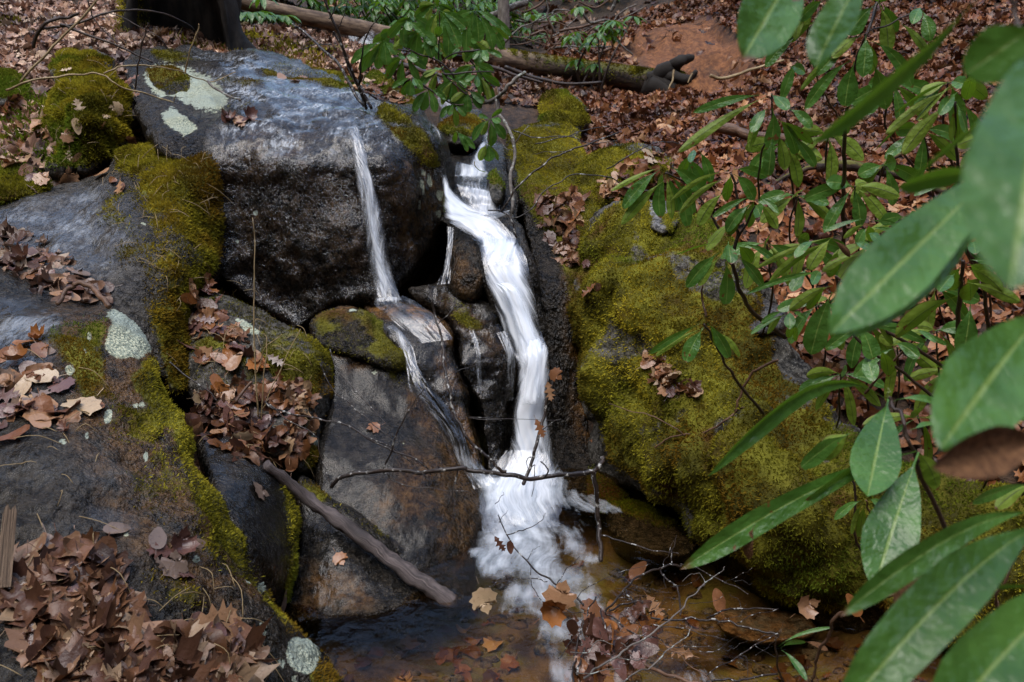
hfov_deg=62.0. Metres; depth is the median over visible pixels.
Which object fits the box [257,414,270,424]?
fallen leaf
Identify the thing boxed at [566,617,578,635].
fallen leaf
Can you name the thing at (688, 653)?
fallen leaf
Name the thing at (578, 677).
fallen leaf
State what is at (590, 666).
fallen leaf
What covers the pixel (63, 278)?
fallen leaf
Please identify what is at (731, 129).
fallen log
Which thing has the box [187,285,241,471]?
leaf litter
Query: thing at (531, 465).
leaning stick
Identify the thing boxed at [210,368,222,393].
fallen leaf
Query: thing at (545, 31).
brush pile
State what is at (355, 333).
boulder
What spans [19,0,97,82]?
dry stalk
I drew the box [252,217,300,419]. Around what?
dry stalk
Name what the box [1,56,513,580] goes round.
water
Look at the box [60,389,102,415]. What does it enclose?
fallen leaf
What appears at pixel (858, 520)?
rhododendron seedling
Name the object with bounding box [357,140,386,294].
waterfall
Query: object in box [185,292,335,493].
boulder
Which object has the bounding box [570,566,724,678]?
brush branch
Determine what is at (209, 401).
fallen leaf
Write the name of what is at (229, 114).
fallen leaf
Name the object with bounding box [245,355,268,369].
fallen leaf
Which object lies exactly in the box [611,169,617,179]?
fallen leaf
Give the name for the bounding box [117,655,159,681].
fallen leaf
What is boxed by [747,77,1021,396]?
rhododendron
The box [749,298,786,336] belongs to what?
boulder
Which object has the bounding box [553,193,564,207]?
fallen leaf
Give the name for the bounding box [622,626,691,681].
brush branch
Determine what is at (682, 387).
fallen leaf
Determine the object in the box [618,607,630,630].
fallen leaf
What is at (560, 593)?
fallen leaf
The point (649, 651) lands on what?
fallen leaf
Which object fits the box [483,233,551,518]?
waterfall
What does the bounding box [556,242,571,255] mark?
fallen leaf
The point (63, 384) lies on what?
fallen leaf
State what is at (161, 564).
fallen leaf
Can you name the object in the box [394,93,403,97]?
fallen leaf
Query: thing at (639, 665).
fallen leaf
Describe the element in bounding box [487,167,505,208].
boulder
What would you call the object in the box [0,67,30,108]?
boulder
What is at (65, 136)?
fallen leaf
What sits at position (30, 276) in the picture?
fallen leaf
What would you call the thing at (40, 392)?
fallen leaf
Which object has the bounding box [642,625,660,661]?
fallen leaf
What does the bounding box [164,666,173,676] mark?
fallen leaf
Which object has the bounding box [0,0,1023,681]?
ground
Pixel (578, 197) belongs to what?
fallen leaf
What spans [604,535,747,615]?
brush branch
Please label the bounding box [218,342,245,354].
fallen leaf
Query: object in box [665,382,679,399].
fallen leaf
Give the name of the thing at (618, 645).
fallen leaf
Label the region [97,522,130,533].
fallen leaf
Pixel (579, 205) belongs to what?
fallen leaf
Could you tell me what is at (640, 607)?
fallen leaf
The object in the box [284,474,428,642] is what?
boulder
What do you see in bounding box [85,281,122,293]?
fallen leaf
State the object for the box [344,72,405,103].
leaf litter
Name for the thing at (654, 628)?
fallen leaf
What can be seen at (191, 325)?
fallen leaf
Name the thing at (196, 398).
fallen leaf
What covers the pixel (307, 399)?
fallen leaf
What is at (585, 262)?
fallen leaf
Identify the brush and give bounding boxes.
[489,492,795,681]
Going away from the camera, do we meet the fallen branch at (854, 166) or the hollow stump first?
the fallen branch at (854, 166)
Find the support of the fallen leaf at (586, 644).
on the brush branch at (580, 662)
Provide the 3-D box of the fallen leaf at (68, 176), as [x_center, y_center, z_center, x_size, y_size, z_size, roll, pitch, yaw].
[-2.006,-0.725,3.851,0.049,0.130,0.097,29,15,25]
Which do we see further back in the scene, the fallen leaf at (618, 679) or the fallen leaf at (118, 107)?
the fallen leaf at (118, 107)
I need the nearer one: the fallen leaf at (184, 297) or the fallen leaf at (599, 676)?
the fallen leaf at (599, 676)
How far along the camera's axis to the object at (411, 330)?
3.48 m
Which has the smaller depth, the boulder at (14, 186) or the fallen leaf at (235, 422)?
the fallen leaf at (235, 422)
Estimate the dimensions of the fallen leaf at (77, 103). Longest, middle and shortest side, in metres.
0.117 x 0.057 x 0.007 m
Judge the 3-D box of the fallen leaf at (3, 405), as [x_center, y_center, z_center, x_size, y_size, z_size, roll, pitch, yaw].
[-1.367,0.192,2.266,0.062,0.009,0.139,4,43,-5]
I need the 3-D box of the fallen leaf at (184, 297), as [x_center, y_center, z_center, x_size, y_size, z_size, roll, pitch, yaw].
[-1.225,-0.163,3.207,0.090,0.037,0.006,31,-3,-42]
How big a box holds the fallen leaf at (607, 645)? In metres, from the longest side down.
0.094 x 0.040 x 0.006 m
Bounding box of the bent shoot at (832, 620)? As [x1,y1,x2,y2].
[810,594,892,681]
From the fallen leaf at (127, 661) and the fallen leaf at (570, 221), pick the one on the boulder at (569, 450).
the fallen leaf at (570, 221)
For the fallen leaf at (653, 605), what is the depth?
2.52 m
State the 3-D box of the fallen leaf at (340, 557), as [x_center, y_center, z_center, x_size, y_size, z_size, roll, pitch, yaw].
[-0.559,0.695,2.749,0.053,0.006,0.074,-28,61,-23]
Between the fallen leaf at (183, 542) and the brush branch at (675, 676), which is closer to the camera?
the fallen leaf at (183, 542)
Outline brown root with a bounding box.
[609,359,778,447]
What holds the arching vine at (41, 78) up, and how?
on the boulder at (310, 202)
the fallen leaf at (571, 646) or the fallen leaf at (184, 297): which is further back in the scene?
the fallen leaf at (184, 297)
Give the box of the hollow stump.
[112,0,256,51]
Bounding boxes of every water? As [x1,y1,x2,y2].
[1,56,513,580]
[482,476,559,595]
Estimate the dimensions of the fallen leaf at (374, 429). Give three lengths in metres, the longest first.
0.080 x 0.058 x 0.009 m
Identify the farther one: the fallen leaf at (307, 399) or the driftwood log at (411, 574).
the fallen leaf at (307, 399)
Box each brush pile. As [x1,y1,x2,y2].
[505,4,635,56]
[510,0,645,67]
[547,0,658,54]
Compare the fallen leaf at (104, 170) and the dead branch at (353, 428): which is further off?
the fallen leaf at (104, 170)
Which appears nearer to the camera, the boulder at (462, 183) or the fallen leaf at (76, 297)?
the fallen leaf at (76, 297)
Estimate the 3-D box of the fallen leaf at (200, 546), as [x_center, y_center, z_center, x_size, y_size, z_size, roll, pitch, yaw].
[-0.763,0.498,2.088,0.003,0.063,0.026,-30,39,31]
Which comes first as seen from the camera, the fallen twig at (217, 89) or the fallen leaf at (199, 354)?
the fallen leaf at (199, 354)
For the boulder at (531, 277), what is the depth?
3.64 m
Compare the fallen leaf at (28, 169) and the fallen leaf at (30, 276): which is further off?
the fallen leaf at (28, 169)
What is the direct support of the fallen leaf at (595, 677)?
in the brush
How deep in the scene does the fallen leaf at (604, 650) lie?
2.24 m
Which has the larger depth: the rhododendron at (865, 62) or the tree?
the tree
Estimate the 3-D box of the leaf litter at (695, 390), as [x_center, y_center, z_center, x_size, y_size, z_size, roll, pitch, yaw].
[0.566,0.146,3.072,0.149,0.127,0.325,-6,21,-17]
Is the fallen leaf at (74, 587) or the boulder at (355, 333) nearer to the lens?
the fallen leaf at (74, 587)
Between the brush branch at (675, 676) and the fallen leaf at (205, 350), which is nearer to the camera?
the brush branch at (675, 676)
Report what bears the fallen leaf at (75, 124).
on the boulder at (90, 96)
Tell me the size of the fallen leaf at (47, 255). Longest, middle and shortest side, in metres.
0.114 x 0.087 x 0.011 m
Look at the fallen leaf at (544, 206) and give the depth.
3.91 m
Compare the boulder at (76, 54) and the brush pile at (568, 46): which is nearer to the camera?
the boulder at (76, 54)
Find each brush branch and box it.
[558,564,652,681]
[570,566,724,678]
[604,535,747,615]
[608,601,779,647]
[615,642,710,681]
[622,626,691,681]
[705,633,777,681]
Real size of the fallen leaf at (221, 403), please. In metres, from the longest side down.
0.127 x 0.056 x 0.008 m
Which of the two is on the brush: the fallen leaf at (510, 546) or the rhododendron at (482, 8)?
the fallen leaf at (510, 546)
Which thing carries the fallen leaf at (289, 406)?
on the boulder at (315, 352)
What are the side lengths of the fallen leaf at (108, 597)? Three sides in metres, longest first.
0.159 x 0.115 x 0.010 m
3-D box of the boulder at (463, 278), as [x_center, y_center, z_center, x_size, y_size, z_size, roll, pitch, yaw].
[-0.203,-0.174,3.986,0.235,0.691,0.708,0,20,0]
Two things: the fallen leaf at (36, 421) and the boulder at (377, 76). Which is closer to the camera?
the fallen leaf at (36, 421)
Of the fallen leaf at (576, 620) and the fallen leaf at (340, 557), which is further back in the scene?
the fallen leaf at (340, 557)
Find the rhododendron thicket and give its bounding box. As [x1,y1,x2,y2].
[463,0,619,19]
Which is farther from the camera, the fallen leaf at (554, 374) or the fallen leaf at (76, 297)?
the fallen leaf at (554, 374)
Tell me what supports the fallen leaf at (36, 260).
on the boulder at (78, 220)
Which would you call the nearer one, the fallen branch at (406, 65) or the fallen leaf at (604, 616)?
the fallen leaf at (604, 616)
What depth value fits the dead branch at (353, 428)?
2.79 m
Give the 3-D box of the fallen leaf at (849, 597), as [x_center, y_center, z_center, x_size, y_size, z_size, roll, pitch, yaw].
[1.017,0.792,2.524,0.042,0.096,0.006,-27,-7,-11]
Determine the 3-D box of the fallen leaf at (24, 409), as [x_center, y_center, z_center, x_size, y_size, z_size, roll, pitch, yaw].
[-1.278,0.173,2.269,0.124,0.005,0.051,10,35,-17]
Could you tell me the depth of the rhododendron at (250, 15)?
6.83 m
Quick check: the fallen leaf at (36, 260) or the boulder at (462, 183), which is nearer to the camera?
the fallen leaf at (36, 260)
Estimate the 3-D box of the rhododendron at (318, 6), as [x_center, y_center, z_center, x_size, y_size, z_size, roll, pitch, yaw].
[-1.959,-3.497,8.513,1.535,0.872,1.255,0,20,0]
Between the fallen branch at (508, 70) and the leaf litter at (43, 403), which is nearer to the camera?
the leaf litter at (43, 403)
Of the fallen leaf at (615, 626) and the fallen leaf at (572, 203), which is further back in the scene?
the fallen leaf at (572, 203)
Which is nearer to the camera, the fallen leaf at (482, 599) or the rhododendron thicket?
the fallen leaf at (482, 599)
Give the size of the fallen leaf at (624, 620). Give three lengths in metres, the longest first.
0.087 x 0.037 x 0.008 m
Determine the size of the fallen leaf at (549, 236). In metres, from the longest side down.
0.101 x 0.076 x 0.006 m
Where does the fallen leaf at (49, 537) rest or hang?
on the boulder at (142, 477)
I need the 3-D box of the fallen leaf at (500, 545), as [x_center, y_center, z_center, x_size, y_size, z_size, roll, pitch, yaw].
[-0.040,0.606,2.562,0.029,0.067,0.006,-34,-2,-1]
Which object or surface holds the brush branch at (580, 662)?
on the brush
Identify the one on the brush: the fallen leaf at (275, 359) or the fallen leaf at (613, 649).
the fallen leaf at (613, 649)
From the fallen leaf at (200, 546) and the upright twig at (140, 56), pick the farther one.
the upright twig at (140, 56)
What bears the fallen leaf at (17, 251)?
on the leaf litter at (7, 230)
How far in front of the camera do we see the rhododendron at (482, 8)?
9.54 m
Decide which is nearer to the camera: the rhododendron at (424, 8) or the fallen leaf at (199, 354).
the fallen leaf at (199, 354)
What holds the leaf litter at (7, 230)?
on the boulder at (78, 220)
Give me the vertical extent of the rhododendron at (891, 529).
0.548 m
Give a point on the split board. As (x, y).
(7, 533)
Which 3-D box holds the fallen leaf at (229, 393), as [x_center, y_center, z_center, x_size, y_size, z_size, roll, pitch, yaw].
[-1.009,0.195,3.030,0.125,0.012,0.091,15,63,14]
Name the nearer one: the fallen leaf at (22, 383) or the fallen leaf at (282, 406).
the fallen leaf at (22, 383)
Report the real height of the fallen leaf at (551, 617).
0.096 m
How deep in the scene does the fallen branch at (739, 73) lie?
7.06 m
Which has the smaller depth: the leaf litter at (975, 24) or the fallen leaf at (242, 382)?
the fallen leaf at (242, 382)
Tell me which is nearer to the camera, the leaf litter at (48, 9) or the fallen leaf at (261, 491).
the fallen leaf at (261, 491)
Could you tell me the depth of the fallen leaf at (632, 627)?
2.30 m
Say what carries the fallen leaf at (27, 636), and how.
on the leaf litter at (69, 634)
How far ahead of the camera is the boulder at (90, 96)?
4.04 m
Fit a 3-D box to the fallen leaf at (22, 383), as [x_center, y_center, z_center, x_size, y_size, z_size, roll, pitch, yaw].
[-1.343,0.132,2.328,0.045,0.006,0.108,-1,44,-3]
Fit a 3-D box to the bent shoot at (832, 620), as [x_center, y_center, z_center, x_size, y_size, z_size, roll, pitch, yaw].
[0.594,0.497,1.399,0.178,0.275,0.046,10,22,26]
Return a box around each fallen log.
[241,0,697,94]
[706,120,967,154]
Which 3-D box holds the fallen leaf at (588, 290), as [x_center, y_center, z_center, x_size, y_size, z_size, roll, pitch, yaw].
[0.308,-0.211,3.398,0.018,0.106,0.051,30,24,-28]
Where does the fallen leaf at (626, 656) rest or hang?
in the brush
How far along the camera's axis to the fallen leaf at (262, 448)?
2.94 m
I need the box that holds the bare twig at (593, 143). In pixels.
[513,126,681,168]
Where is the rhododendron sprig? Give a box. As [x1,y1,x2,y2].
[774,627,829,681]
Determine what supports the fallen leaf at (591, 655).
on the brush branch at (580, 662)
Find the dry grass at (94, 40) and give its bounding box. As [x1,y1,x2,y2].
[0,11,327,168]
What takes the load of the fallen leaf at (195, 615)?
on the boulder at (142, 477)
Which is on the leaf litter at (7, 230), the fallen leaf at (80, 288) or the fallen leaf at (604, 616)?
the fallen leaf at (80, 288)
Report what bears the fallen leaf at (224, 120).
on the boulder at (310, 202)
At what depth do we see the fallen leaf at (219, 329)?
3.22 m
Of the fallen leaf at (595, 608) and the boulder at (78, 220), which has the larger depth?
the boulder at (78, 220)
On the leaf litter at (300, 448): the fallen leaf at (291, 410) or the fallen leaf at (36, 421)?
the fallen leaf at (291, 410)
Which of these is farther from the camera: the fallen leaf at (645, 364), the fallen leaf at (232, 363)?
the fallen leaf at (645, 364)
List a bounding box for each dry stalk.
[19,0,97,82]
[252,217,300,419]
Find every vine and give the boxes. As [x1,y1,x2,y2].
[6,24,235,102]
[31,0,194,62]
[482,71,528,213]
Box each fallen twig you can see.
[169,362,217,400]
[206,80,240,100]
[234,381,252,402]
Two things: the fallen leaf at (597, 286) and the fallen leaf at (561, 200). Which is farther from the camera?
the fallen leaf at (561, 200)
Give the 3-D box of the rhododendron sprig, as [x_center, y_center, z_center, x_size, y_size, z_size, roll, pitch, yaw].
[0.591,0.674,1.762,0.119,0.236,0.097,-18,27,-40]
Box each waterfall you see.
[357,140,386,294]
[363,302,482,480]
[444,143,515,261]
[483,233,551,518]
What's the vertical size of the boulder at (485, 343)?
1.163 m
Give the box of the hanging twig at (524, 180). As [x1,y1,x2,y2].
[488,132,647,236]
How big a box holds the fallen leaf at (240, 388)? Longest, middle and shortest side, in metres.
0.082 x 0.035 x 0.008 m
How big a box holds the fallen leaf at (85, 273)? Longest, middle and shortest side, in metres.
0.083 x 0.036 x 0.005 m
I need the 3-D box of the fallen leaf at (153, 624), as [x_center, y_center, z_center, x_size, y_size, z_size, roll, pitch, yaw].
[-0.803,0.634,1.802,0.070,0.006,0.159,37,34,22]
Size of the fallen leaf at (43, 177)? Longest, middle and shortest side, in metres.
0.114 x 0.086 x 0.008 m
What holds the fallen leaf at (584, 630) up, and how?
on the brush
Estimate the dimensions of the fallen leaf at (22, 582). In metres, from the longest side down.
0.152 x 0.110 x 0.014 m
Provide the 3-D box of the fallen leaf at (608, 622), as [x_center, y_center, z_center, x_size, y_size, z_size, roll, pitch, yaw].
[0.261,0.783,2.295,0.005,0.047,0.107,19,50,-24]
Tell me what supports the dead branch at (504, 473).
on the ground at (570, 538)
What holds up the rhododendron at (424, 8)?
on the ground at (570, 538)
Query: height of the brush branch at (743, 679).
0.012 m
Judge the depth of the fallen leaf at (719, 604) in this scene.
2.54 m
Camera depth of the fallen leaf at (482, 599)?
2.41 m
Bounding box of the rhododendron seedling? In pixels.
[834,480,878,550]
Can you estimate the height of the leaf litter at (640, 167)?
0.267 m
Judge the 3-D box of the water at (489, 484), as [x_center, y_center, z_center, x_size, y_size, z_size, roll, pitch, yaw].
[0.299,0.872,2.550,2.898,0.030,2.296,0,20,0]
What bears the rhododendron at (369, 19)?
on the ground at (570, 538)
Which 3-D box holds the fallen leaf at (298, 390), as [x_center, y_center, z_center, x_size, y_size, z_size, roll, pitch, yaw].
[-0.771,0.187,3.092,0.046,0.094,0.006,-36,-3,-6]
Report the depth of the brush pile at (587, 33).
8.63 m
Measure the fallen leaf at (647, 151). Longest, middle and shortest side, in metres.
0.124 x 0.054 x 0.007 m
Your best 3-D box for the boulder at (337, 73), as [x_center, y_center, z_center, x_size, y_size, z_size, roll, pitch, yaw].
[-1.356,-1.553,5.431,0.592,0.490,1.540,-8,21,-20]
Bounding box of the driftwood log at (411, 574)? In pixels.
[262,460,457,608]
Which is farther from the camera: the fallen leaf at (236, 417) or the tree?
the tree
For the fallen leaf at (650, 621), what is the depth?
2.46 m
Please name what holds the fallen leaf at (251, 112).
on the boulder at (310, 202)
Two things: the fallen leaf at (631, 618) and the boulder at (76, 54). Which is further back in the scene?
the boulder at (76, 54)
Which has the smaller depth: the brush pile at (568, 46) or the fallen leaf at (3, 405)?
the fallen leaf at (3, 405)
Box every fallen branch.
[398,62,451,79]
[478,0,528,20]
[491,65,601,85]
[709,59,783,79]
[767,152,946,193]
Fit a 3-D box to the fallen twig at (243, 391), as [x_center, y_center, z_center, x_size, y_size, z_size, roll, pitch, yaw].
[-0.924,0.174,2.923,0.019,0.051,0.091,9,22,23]
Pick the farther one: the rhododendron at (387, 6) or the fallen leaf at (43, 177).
the rhododendron at (387, 6)
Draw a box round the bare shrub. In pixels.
[292,0,379,109]
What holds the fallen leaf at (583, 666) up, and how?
on the brush branch at (580, 662)
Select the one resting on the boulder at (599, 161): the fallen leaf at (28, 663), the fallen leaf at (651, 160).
the fallen leaf at (651, 160)
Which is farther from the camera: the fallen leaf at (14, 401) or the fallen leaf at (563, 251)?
the fallen leaf at (563, 251)
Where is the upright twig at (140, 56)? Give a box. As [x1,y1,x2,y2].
[134,23,149,89]
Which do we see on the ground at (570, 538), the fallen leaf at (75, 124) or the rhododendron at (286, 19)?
the rhododendron at (286, 19)
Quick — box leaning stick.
[522,380,559,493]
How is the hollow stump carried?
on the ground at (570, 538)
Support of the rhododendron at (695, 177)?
on the boulder at (643, 297)
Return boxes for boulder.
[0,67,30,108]
[0,141,225,411]
[0,159,53,205]
[0,268,343,681]
[32,55,138,180]
[48,46,114,80]
[122,44,454,333]
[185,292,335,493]
[196,431,302,607]
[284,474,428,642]
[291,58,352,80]
[309,305,410,372]
[312,353,486,619]
[362,68,397,93]
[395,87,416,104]
[408,282,517,479]
[437,107,484,151]
[441,135,518,253]
[444,237,483,302]
[449,204,554,469]
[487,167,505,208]
[502,124,630,519]
[528,118,586,180]
[537,88,590,135]
[566,199,1023,651]
[574,142,673,206]
[605,498,698,572]
[640,199,679,235]
[714,607,816,645]
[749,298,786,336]
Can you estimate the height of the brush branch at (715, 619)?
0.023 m
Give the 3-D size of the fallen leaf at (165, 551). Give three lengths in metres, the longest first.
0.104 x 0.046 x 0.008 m
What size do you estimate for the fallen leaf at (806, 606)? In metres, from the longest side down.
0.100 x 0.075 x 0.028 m
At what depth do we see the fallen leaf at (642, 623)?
2.46 m
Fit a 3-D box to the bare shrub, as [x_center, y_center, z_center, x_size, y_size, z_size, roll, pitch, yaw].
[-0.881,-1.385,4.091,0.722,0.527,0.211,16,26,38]
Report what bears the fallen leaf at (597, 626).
on the brush
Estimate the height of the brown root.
0.397 m
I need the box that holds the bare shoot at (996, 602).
[994,548,1022,607]
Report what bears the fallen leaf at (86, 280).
on the leaf litter at (7, 230)
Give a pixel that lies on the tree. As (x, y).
(503, 11)
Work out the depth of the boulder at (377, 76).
4.99 m
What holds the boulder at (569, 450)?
on the ground at (570, 538)
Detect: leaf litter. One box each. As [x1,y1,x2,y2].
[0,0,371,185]
[0,91,49,167]
[0,217,112,302]
[0,362,91,440]
[0,523,280,681]
[122,0,606,116]
[181,367,321,471]
[187,272,266,370]
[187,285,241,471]
[322,0,735,48]
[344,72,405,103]
[534,183,590,267]
[543,0,1023,112]
[580,81,1023,485]
[595,140,720,200]
[641,355,703,397]
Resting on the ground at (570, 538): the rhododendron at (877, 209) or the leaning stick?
the rhododendron at (877, 209)
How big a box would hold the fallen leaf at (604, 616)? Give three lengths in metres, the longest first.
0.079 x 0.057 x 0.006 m
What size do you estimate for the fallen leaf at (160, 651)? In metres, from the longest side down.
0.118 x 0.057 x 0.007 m
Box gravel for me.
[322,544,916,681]
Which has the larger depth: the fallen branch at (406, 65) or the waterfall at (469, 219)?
the fallen branch at (406, 65)
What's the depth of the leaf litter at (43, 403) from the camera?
2.27 m
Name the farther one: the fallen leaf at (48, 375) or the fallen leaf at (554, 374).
the fallen leaf at (554, 374)
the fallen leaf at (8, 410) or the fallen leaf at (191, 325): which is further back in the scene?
the fallen leaf at (191, 325)
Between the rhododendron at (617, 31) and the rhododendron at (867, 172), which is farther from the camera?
the rhododendron at (617, 31)
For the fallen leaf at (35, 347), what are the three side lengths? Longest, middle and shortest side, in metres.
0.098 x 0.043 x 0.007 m
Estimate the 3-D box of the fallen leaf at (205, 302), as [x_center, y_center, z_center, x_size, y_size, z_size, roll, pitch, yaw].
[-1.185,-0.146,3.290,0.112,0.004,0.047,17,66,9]
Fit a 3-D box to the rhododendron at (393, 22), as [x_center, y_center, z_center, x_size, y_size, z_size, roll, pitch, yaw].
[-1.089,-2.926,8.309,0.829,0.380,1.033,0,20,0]
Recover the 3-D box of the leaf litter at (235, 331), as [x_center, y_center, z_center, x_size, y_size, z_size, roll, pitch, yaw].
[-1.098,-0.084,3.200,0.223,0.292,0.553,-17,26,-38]
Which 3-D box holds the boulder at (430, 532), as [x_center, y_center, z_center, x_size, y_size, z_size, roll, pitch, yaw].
[-0.460,0.672,3.533,0.652,1.289,1.519,-3,20,-8]
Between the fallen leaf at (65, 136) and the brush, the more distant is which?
the fallen leaf at (65, 136)
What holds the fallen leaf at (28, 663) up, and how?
on the leaf litter at (69, 634)
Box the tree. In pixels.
[497,0,509,48]
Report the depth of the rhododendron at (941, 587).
0.57 m
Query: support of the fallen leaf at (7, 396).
on the boulder at (142, 477)
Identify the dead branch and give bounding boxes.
[264,349,445,481]
[330,285,678,561]
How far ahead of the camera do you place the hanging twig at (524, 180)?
3.71 m
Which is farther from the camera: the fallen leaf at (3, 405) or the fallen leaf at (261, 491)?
the fallen leaf at (261, 491)
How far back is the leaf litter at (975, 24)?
7.32 m
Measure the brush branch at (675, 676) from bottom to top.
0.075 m
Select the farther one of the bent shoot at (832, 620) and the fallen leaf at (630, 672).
the fallen leaf at (630, 672)
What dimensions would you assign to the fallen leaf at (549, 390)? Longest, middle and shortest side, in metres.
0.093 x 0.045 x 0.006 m
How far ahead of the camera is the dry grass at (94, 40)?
5.60 m
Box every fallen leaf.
[0,102,8,116]
[0,342,19,362]
[0,343,42,359]
[0,367,14,386]
[0,386,20,404]
[0,402,5,423]
[2,396,22,413]
[2,400,34,416]
[5,264,24,272]
[6,229,27,242]
[6,400,56,410]
[8,389,51,416]
[8,562,81,588]
[9,242,27,260]
[12,340,41,344]
[13,377,31,394]
[18,162,33,175]
[18,358,40,372]
[23,368,65,382]
[23,623,42,644]
[23,652,45,668]
[24,172,42,180]
[26,273,37,278]
[27,346,55,355]
[28,246,38,258]
[28,323,44,338]
[28,413,50,428]
[29,256,45,262]
[30,337,47,357]
[32,171,49,186]
[38,252,59,262]
[39,523,53,547]
[42,657,65,681]
[43,583,100,597]
[47,377,75,392]
[50,290,80,300]
[53,272,71,283]
[59,128,74,142]
[59,166,78,182]
[59,284,84,289]
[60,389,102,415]
[71,113,81,134]
[71,151,87,162]
[71,270,95,275]
[73,98,84,110]
[84,278,93,291]
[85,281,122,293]
[85,592,119,611]
[93,167,108,176]
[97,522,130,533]
[98,650,104,659]
[109,101,126,116]
[109,176,117,182]
[114,181,121,193]
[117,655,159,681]
[119,621,162,639]
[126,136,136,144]
[147,542,179,559]
[148,527,166,548]
[148,647,161,667]
[154,557,168,572]
[158,549,187,586]
[159,676,167,681]
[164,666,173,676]
[170,526,200,554]
[176,293,196,303]
[179,571,195,578]
[187,320,196,329]
[187,321,203,336]
[187,392,201,402]
[188,604,205,621]
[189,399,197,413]
[191,347,211,363]
[191,599,236,625]
[193,314,215,323]
[194,345,218,357]
[194,388,219,399]
[196,538,205,548]
[197,298,217,308]
[198,284,212,294]
[201,382,212,415]
[204,651,242,677]
[207,621,236,635]
[210,326,229,334]
[210,352,226,362]
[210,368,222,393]
[210,372,229,391]
[210,429,223,433]
[214,384,240,403]
[215,400,239,407]
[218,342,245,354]
[219,405,254,422]
[221,106,235,120]
[221,111,229,122]
[221,348,233,372]
[221,610,243,654]
[223,406,233,433]
[224,351,242,375]
[225,420,249,431]
[229,341,245,355]
[233,116,244,126]
[233,404,249,418]
[233,431,253,440]
[234,381,253,389]
[236,116,249,122]
[237,381,245,397]
[243,389,260,403]
[244,106,257,120]
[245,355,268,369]
[248,481,269,499]
[253,437,265,452]
[254,428,268,450]
[257,378,277,391]
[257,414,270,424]
[264,353,282,366]
[269,399,288,416]
[269,402,292,414]
[274,397,282,415]
[277,73,286,79]
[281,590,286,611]
[282,402,294,423]
[294,385,308,395]
[296,388,310,403]
[332,548,347,564]
[366,422,384,432]
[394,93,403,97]
[469,577,497,613]
[494,536,505,551]
[507,539,513,553]
[534,416,545,437]
[535,198,552,215]
[536,600,566,627]
[541,580,576,611]
[542,230,561,243]
[544,377,555,401]
[546,367,562,381]
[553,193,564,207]
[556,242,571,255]
[563,636,580,655]
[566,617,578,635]
[567,196,583,206]
[567,210,579,222]
[568,227,579,240]
[568,609,581,640]
[569,192,582,211]
[572,666,584,681]
[574,200,585,211]
[574,656,587,674]
[575,636,591,667]
[579,593,600,619]
[581,283,594,296]
[582,259,589,267]
[582,626,589,643]
[583,635,603,664]
[583,660,594,681]
[584,612,594,634]
[587,634,614,652]
[592,617,607,645]
[592,660,602,681]
[593,670,603,681]
[595,282,600,290]
[595,653,611,675]
[599,610,612,623]
[599,643,610,656]
[602,622,621,642]
[604,619,618,630]
[604,640,615,656]
[606,615,613,651]
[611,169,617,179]
[611,648,626,680]
[612,634,639,654]
[613,672,622,681]
[615,624,638,641]
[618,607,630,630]
[618,650,631,664]
[620,615,637,626]
[623,638,635,656]
[624,596,648,623]
[625,561,646,583]
[625,650,647,669]
[625,662,636,674]
[631,597,654,617]
[631,641,658,656]
[637,619,645,629]
[639,146,654,158]
[639,356,656,368]
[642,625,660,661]
[644,156,657,163]
[645,593,664,618]
[645,612,666,625]
[646,625,663,634]
[655,363,668,375]
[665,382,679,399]
[667,641,698,659]
[676,384,689,392]
[712,588,725,619]
[791,595,819,619]
[846,593,864,622]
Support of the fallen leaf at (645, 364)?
on the boulder at (643, 297)
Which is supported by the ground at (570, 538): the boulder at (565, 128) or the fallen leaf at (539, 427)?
the boulder at (565, 128)
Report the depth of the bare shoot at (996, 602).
1.96 m
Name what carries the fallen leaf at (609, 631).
in the brush
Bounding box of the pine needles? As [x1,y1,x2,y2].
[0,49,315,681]
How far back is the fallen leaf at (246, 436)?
2.84 m
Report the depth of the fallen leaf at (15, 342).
2.53 m
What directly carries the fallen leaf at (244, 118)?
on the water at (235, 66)
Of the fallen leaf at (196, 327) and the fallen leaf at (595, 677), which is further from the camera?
the fallen leaf at (196, 327)
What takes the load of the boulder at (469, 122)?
on the ground at (570, 538)
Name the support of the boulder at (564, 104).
on the ground at (570, 538)
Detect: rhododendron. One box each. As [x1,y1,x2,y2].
[240,0,300,26]
[240,11,276,23]
[296,0,386,18]
[338,0,421,24]
[351,10,512,161]
[353,1,508,95]
[355,0,482,36]
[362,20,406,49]
[435,0,521,39]
[474,0,565,46]
[558,6,608,89]
[590,16,646,88]
[611,150,785,414]
[676,0,936,244]
[680,380,1023,579]
[720,76,987,366]
[737,0,1023,681]
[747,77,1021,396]
[763,174,1023,491]
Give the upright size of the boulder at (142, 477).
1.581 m
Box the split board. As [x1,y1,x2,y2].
[0,504,16,587]
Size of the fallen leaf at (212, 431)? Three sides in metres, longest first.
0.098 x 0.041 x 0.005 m
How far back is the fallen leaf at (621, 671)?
2.14 m

